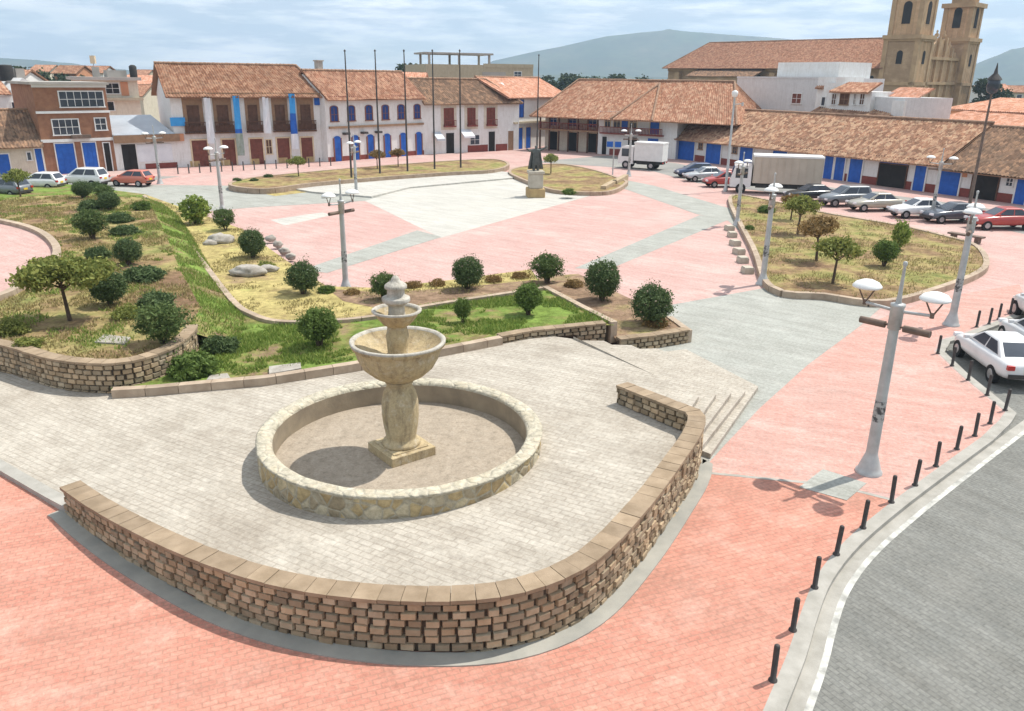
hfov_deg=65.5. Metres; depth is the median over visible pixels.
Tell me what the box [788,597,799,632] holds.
bollard
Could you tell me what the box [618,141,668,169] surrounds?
truck
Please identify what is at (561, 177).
lawn
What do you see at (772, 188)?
street lamp
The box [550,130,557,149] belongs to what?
door
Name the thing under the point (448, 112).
window
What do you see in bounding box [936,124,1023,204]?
shop row
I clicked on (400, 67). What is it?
distant tree
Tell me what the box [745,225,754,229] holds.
shrub
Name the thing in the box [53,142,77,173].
door
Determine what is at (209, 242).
rock
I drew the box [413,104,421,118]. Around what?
window
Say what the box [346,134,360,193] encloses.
street lamp
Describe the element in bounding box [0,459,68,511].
terrace kerb
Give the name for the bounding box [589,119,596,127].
window
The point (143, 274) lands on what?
shrub
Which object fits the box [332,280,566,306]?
dry bed
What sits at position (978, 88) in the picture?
distant tree
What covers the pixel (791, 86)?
white house
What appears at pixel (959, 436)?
bollard
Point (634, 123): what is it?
window
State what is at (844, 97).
window
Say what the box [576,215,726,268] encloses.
paving band
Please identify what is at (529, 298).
round shrub
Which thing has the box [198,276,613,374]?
grass
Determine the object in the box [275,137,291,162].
door
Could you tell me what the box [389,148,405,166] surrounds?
umbrella tree
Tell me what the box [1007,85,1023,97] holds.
distant house
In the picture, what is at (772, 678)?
bollard
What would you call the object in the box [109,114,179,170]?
workshop
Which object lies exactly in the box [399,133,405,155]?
door
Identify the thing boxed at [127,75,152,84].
distant house
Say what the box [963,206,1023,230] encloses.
parked car
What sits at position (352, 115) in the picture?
window
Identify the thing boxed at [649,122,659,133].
door
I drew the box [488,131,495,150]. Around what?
door
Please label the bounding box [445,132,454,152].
door
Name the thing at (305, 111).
window
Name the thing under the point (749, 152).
door
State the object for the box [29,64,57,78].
distant house
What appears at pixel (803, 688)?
gutter
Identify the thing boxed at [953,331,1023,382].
parked car
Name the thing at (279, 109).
window
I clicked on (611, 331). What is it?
garden kerb
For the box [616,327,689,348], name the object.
planter wall
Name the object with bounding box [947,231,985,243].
stone bench
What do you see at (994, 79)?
lantern mast
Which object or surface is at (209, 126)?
banner
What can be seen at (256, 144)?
door
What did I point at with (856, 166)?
door
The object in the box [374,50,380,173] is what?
flag pole
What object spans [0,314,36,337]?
shrub
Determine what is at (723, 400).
stairs
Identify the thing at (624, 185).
lawn kerb
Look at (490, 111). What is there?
window
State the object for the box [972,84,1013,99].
distant house
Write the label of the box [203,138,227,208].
street lamp
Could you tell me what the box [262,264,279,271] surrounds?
rock
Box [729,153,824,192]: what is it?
box truck
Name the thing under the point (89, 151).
door
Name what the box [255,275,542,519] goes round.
fountain
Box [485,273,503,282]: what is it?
dry shrub
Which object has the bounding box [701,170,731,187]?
parked car
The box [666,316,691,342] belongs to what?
garden kerb
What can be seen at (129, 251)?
round shrub
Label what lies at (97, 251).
shrub
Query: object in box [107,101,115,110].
window
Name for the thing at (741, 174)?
street lamp
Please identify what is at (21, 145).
tiled house
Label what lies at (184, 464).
terrace
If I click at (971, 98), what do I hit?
distant house
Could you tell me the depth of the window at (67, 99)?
78.49 m
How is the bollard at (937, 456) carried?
on the side paving at (810, 420)
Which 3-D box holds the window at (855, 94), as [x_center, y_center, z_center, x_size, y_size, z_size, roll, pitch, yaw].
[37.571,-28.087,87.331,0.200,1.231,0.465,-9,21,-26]
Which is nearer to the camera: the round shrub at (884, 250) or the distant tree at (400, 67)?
the round shrub at (884, 250)
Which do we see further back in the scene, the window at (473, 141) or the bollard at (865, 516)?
the window at (473, 141)
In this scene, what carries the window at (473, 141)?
in the red window house at (489, 116)
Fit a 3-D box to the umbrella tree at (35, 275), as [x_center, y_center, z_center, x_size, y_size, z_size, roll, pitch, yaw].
[-15.991,-2.374,28.384,3.480,2.656,3.360,1,19,0]
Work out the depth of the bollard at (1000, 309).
33.88 m
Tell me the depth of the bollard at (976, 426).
22.61 m
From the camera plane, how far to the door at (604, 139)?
106.35 m
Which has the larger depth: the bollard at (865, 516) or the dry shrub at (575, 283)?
the dry shrub at (575, 283)
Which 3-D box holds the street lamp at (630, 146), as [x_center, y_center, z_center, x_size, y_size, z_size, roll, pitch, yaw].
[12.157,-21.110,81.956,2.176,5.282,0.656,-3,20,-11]
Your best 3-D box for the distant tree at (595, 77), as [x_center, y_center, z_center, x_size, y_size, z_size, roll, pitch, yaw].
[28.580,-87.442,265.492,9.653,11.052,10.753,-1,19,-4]
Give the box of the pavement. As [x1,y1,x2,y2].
[62,146,1023,498]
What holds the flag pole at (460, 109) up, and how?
on the lawn at (341, 174)
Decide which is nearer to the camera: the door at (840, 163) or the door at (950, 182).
the door at (950, 182)
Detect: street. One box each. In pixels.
[68,176,178,184]
[542,155,1023,233]
[813,317,1023,710]
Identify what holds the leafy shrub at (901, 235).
on the side lawn at (819, 266)
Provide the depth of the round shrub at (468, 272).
34.56 m
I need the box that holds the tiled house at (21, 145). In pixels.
[0,108,46,175]
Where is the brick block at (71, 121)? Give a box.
[6,81,117,173]
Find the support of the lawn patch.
on the plaza road
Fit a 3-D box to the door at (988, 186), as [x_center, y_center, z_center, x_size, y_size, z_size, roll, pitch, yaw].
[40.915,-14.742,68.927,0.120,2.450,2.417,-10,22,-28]
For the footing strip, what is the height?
0.030 m
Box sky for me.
[0,0,1023,69]
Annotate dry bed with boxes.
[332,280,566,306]
[539,274,679,339]
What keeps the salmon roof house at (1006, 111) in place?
on the ground
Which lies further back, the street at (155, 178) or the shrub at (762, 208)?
the street at (155, 178)
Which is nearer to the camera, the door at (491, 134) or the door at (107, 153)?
the door at (107, 153)
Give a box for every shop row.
[674,106,994,192]
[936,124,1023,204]
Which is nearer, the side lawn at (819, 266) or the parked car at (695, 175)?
the side lawn at (819, 266)
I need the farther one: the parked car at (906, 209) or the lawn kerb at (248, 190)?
the lawn kerb at (248, 190)
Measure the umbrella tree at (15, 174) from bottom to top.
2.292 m
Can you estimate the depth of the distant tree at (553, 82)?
226.95 m
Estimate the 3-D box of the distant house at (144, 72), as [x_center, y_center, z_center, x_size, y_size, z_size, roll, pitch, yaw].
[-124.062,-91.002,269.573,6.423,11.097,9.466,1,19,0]
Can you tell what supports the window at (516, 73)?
in the tan block at (449, 70)
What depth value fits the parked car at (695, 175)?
78.66 m
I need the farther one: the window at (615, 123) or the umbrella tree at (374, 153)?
the window at (615, 123)
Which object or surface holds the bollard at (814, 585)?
on the kerb at (782, 692)
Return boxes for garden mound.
[0,195,198,358]
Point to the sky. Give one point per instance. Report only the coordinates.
(120, 34)
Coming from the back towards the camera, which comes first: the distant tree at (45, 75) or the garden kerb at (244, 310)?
the distant tree at (45, 75)
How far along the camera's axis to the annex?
83.09 m
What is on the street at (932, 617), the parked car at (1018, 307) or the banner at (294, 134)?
the parked car at (1018, 307)
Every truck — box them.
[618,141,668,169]
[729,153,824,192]
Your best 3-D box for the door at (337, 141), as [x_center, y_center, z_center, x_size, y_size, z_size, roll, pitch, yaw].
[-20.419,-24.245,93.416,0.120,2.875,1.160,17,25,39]
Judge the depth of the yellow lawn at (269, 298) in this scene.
36.31 m
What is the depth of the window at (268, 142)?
90.08 m
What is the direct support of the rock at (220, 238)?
on the yellow lawn at (269, 298)
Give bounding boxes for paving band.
[272,212,327,225]
[307,230,440,272]
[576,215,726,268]
[625,181,738,229]
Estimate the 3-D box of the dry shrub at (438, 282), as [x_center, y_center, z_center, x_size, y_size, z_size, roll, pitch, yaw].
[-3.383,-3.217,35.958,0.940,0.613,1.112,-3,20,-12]
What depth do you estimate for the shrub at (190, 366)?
25.36 m
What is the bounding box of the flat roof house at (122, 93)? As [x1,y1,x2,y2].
[65,65,143,114]
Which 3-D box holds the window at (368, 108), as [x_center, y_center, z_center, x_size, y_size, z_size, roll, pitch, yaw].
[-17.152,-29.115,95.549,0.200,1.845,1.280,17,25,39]
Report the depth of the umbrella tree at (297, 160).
75.39 m
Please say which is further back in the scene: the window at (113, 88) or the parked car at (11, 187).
the window at (113, 88)
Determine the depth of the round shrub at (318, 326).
27.45 m
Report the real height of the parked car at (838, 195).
1.634 m
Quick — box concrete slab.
[800,469,866,500]
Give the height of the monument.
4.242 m
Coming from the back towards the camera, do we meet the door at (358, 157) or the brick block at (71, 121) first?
the door at (358, 157)
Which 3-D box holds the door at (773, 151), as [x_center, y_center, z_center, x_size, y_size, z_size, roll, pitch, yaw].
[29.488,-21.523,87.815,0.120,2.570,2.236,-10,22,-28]
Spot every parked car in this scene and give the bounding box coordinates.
[0,178,33,194]
[26,171,66,186]
[63,167,110,184]
[110,169,154,186]
[673,162,710,177]
[682,166,720,181]
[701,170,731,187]
[783,183,833,198]
[817,184,871,206]
[845,191,906,211]
[886,197,941,218]
[919,201,982,223]
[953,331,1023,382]
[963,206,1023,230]
[998,318,1023,335]
[1012,293,1023,314]
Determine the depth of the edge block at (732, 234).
50.99 m
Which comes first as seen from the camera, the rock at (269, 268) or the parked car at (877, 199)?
the rock at (269, 268)
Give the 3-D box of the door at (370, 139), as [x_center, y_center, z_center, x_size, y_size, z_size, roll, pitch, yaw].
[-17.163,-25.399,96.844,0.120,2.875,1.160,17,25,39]
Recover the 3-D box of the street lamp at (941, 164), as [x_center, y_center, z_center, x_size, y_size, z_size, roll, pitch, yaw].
[31.094,-12.518,58.202,2.107,5.115,0.635,13,23,32]
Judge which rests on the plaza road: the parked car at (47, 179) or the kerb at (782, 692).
the parked car at (47, 179)
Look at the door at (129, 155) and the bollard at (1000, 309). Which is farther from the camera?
the door at (129, 155)
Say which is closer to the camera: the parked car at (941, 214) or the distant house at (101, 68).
the parked car at (941, 214)
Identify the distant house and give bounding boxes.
[24,69,48,80]
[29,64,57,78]
[50,65,92,78]
[84,65,114,76]
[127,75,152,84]
[129,69,152,74]
[138,84,159,121]
[403,72,427,76]
[969,85,974,102]
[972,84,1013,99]
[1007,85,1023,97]
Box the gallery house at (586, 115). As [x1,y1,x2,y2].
[529,78,760,158]
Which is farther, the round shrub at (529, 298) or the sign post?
the sign post
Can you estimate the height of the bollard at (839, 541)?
0.740 m
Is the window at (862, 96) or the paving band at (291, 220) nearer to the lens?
the paving band at (291, 220)
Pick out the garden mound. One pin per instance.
(58, 318)
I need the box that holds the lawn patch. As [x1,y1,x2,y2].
[268,190,303,195]
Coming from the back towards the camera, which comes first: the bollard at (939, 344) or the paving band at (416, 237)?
the paving band at (416, 237)
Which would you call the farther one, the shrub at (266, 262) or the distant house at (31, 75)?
the distant house at (31, 75)
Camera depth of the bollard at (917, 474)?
19.77 m
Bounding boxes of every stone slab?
[95,334,130,344]
[207,373,229,379]
[269,363,300,373]
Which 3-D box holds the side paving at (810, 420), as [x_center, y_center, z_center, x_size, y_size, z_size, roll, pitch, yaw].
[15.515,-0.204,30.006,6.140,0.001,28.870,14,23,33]
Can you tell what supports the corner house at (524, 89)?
on the ground
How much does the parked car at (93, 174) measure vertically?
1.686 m
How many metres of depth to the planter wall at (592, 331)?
29.19 m
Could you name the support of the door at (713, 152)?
in the shop row at (879, 148)
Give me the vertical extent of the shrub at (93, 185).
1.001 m
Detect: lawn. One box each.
[144,194,536,319]
[232,160,506,187]
[511,164,624,191]
[732,195,982,298]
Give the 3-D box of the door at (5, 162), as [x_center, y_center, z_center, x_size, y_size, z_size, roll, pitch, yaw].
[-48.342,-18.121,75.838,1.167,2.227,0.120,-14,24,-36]
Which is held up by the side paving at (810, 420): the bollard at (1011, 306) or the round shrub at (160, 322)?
the bollard at (1011, 306)
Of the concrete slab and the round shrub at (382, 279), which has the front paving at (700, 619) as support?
the concrete slab
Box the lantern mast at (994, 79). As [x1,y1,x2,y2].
[968,63,1001,203]
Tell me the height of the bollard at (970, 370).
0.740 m
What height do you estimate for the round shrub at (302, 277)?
1.859 m
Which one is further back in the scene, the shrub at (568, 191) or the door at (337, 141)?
the door at (337, 141)
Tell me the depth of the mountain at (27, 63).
2767.88 m
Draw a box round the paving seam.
[712,472,889,499]
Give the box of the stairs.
[573,336,757,458]
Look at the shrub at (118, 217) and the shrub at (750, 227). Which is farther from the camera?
the shrub at (750, 227)
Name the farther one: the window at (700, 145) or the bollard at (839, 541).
the window at (700, 145)
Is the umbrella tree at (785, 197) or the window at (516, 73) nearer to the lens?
the umbrella tree at (785, 197)
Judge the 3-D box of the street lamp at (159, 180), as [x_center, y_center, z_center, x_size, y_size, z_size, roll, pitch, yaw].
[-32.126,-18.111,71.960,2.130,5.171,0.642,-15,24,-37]
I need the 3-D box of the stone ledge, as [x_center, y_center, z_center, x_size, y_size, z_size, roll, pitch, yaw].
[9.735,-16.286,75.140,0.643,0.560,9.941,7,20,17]
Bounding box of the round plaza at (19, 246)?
[0,224,52,291]
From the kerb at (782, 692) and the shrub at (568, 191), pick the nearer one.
the kerb at (782, 692)
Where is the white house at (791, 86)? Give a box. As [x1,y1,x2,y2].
[737,62,884,111]
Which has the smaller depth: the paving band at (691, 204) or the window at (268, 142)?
the paving band at (691, 204)
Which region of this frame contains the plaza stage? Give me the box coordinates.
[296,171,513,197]
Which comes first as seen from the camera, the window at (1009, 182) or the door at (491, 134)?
the window at (1009, 182)
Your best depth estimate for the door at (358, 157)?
95.33 m
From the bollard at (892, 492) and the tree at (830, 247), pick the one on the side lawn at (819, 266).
the tree at (830, 247)
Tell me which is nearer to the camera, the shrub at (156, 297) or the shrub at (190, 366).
the shrub at (190, 366)
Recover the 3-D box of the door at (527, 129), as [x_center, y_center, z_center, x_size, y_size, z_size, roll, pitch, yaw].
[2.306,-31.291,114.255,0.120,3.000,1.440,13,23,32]
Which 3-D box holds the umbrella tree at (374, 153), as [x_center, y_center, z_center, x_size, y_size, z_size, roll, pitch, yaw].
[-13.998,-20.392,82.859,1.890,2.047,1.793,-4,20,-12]
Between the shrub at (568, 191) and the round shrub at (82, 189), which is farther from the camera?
the shrub at (568, 191)
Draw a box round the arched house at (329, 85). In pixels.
[299,60,425,161]
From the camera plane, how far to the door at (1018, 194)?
66.57 m
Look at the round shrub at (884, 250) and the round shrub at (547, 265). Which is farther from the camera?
the round shrub at (884, 250)
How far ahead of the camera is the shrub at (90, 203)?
51.98 m
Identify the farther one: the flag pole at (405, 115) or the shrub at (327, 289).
the flag pole at (405, 115)
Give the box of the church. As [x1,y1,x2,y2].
[662,0,987,110]
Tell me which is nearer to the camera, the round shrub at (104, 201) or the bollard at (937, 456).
the bollard at (937, 456)
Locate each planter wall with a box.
[0,324,198,392]
[497,320,605,342]
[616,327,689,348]
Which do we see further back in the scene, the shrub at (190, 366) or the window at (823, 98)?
the window at (823, 98)
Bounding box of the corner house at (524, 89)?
[473,75,560,148]
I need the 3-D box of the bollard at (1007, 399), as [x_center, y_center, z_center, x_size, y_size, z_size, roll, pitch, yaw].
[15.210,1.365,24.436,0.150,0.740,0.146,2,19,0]
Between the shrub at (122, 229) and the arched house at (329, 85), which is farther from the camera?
the arched house at (329, 85)
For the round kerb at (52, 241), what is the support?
on the garden mound
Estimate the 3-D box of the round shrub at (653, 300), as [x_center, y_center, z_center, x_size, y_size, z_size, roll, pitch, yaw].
[5.464,-2.135,31.010,2.095,2.013,2.050,-17,26,-41]
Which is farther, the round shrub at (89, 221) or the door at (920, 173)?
the door at (920, 173)
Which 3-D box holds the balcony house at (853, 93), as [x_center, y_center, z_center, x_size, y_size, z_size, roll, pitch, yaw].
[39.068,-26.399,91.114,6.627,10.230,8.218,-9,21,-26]
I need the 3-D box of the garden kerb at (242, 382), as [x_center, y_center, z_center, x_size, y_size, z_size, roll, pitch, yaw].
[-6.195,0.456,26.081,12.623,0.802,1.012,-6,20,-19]
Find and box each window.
[25,151,33,160]
[51,118,81,135]
[57,91,105,107]
[93,117,108,130]
[105,83,120,93]
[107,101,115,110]
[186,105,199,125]
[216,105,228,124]
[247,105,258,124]
[265,139,273,154]
[275,105,285,123]
[300,105,310,123]
[329,105,339,121]
[347,105,356,121]
[365,105,373,120]
[381,104,389,119]
[397,104,404,119]
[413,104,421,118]
[444,108,453,125]
[467,108,475,124]
[470,134,480,144]
[486,108,495,124]
[514,71,521,75]
[519,99,523,117]
[551,118,557,125]
[569,119,576,126]
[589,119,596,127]
[604,120,610,126]
[613,120,620,126]
[629,121,637,128]
[697,142,702,149]
[731,146,737,153]
[790,93,802,103]
[819,96,826,106]
[830,93,836,104]
[838,93,849,105]
[852,93,856,104]
[858,94,865,104]
[1003,178,1014,187]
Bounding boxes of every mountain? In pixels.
[0,58,129,74]
[487,29,791,76]
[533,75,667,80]
[972,47,1023,84]
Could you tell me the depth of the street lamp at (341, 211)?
36.43 m
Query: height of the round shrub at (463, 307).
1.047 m
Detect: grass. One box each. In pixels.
[1,193,244,336]
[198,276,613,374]
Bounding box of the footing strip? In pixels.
[47,457,712,666]
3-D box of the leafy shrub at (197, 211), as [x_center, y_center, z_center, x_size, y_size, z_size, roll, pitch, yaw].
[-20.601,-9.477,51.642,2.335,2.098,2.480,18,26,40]
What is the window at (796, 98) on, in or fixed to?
in the white house at (791, 86)
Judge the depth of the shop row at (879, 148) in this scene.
81.99 m
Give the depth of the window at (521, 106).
111.56 m
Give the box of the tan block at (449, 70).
[405,52,533,77]
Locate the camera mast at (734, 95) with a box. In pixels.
[723,90,743,191]
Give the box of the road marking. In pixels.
[804,430,1023,710]
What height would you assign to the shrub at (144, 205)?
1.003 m
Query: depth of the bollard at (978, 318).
32.80 m
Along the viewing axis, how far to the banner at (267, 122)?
88.27 m
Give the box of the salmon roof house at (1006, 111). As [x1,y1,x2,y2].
[949,97,1023,125]
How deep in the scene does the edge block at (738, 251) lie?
46.02 m
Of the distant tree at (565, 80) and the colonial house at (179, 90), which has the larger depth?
the distant tree at (565, 80)
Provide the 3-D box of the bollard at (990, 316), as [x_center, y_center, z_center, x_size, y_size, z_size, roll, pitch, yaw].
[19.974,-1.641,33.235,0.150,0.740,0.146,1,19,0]
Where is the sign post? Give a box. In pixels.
[607,140,620,174]
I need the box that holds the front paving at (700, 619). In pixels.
[0,474,888,710]
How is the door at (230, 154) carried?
in the colonial house at (179, 90)
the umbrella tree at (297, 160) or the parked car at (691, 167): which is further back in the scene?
the parked car at (691, 167)
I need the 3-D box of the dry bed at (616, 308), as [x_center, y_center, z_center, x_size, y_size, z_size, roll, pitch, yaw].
[3.608,-2.311,34.281,3.452,0.001,10.082,-7,21,-21]
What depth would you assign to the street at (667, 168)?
91.88 m
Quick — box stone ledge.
[600,174,628,188]
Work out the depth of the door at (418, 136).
102.32 m
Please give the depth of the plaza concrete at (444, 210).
63.37 m
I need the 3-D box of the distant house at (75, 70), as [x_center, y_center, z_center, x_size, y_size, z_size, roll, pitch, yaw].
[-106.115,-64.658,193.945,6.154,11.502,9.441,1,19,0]
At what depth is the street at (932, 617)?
15.41 m
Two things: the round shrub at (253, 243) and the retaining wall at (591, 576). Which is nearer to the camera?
the retaining wall at (591, 576)
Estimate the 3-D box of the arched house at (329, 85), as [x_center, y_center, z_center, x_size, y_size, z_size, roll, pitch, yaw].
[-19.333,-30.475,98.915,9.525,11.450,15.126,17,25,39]
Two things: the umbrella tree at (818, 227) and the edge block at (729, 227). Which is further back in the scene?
the edge block at (729, 227)
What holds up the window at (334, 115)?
in the arched house at (329, 85)
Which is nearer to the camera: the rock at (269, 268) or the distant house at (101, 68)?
the rock at (269, 268)
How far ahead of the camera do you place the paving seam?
20.11 m
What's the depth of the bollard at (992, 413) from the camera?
23.44 m
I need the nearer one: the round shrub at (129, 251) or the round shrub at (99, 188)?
the round shrub at (129, 251)
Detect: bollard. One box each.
[768,644,779,683]
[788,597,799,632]
[811,556,821,589]
[833,525,844,555]
[859,499,869,529]
[888,475,897,503]
[912,459,921,486]
[933,441,941,467]
[936,335,942,353]
[950,347,956,366]
[954,425,963,449]
[966,360,973,380]
[972,412,980,436]
[975,310,980,327]
[984,374,992,395]
[987,308,993,324]
[987,401,995,424]
[997,303,1002,319]
[1002,389,1011,410]
[1008,298,1013,313]
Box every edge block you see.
[724,225,734,230]
[727,231,737,237]
[729,239,741,246]
[732,247,745,254]
[736,255,748,263]
[740,265,754,273]
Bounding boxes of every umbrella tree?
[0,168,31,196]
[5,252,122,320]
[285,156,305,175]
[368,149,385,168]
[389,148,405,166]
[543,153,558,172]
[780,193,798,219]
[781,193,823,233]
[797,214,838,260]
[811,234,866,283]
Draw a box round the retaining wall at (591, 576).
[59,382,705,652]
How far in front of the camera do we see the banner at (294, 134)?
89.96 m
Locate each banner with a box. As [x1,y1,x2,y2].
[202,97,214,143]
[231,95,244,155]
[261,96,271,132]
[287,93,298,148]
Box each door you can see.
[0,153,11,175]
[33,148,45,171]
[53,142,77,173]
[80,141,99,166]
[102,142,113,170]
[119,143,139,169]
[190,139,210,166]
[220,138,237,164]
[248,137,265,163]
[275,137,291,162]
[299,136,314,161]
[333,136,342,161]
[351,135,360,159]
[366,134,374,158]
[383,134,391,157]
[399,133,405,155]
[415,132,422,154]
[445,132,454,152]
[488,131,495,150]
[507,130,513,149]
[519,127,522,148]
[525,126,530,147]
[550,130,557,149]
[569,131,576,150]
[588,133,596,152]
[601,136,607,154]
[620,121,628,132]
[627,136,637,144]
[647,137,658,141]
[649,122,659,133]
[678,140,695,160]
[704,143,722,163]
[738,147,754,164]
[772,150,788,153]
[822,156,834,178]
[832,157,846,180]
[846,158,864,182]
[876,162,908,188]
[910,165,928,191]
[938,171,962,195]
[968,174,1000,200]
[1011,179,1023,204]
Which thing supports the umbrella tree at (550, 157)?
on the lawn at (561, 177)
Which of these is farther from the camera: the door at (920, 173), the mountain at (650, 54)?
the mountain at (650, 54)
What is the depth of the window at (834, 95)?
89.76 m
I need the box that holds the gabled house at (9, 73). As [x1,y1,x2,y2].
[0,65,27,107]
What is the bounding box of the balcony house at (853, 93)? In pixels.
[814,77,894,111]
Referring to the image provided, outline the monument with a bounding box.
[526,146,546,197]
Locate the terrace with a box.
[0,336,698,587]
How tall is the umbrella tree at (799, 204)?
2.642 m
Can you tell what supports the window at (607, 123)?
in the gallery house at (586, 115)
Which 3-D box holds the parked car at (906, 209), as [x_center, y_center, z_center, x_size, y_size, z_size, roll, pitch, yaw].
[30.398,-11.057,59.526,4.365,1.420,1.900,-1,19,-5]
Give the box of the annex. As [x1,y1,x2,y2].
[874,87,952,118]
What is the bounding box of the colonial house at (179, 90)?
[151,61,322,166]
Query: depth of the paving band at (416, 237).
46.25 m
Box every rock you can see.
[202,239,217,244]
[207,232,234,243]
[228,264,266,276]
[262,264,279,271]
[265,234,275,241]
[273,240,282,248]
[278,247,290,254]
[285,253,295,259]
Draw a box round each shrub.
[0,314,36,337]
[11,335,46,347]
[63,206,113,238]
[69,179,93,197]
[74,197,102,210]
[81,244,111,258]
[88,271,129,305]
[89,181,105,191]
[92,184,115,196]
[96,190,120,209]
[104,299,139,320]
[105,223,144,236]
[106,211,139,223]
[109,231,145,264]
[120,264,167,284]
[127,299,204,348]
[128,198,152,210]
[135,289,181,308]
[166,347,223,381]
[171,194,212,223]
[199,333,241,355]
[209,207,237,231]
[236,226,267,257]
[257,258,279,265]
[282,253,320,293]
[293,305,341,346]
[315,284,335,293]
[343,286,361,295]
[365,269,397,297]
[404,280,423,288]
[428,278,445,286]
[451,253,484,288]
[452,297,471,321]
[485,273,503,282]
[510,271,530,278]
[511,280,544,314]
[521,249,568,283]
[561,188,577,194]
[563,278,584,287]
[582,256,621,300]
[627,279,677,325]
[640,316,673,328]
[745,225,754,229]
[756,204,775,213]
[870,238,902,266]
[890,218,913,249]
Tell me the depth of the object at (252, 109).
88.14 m
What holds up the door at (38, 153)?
in the tiled house at (21, 145)
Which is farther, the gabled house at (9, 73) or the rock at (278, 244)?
the gabled house at (9, 73)
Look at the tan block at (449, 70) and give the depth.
144.86 m
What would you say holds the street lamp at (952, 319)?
on the side paving at (810, 420)
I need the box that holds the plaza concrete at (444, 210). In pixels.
[366,179,587,237]
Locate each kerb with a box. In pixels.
[0,218,61,300]
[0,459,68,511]
[111,335,502,398]
[142,195,543,324]
[228,159,509,193]
[508,164,627,195]
[542,286,617,342]
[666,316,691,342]
[728,194,989,306]
[763,311,1023,710]
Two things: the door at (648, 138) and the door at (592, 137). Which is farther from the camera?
the door at (592, 137)
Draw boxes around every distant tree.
[36,67,55,80]
[52,72,85,80]
[395,63,416,71]
[541,75,556,87]
[556,73,577,90]
[589,76,606,78]
[607,73,626,78]
[970,77,1014,102]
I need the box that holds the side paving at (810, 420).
[710,284,1022,494]
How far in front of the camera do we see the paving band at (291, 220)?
55.98 m
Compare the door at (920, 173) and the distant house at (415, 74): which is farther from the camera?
the distant house at (415, 74)
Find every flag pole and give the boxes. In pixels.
[344,49,352,177]
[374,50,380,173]
[403,50,408,170]
[431,49,435,168]
[459,49,461,167]
[536,54,539,145]
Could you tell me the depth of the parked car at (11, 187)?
63.33 m
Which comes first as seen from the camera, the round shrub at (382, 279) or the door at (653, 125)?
the round shrub at (382, 279)
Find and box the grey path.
[658,288,879,461]
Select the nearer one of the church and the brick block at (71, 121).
the brick block at (71, 121)
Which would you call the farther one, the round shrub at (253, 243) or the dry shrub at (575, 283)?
the round shrub at (253, 243)
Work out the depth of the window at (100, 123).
80.18 m
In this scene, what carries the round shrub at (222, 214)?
on the yellow lawn at (269, 298)
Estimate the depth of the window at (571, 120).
109.83 m
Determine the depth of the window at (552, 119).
111.55 m
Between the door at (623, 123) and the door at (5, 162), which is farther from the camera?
the door at (623, 123)
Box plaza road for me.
[109,185,382,210]
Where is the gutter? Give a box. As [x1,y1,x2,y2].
[786,420,1023,710]
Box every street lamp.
[141,125,165,183]
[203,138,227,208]
[321,179,358,286]
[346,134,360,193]
[621,124,640,176]
[732,152,751,225]
[756,173,782,285]
[852,261,951,477]
[926,148,957,219]
[942,190,985,326]
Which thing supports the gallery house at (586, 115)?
on the ground
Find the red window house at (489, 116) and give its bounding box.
[407,77,523,153]
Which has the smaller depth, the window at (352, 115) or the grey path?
the grey path
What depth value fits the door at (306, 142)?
92.24 m
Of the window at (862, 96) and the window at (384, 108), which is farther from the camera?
the window at (384, 108)
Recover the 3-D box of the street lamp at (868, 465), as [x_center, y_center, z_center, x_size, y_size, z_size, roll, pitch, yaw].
[9.237,0.405,19.656,0.690,5.560,2.290,-16,25,-40]
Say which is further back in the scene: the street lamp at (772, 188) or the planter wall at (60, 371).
the street lamp at (772, 188)

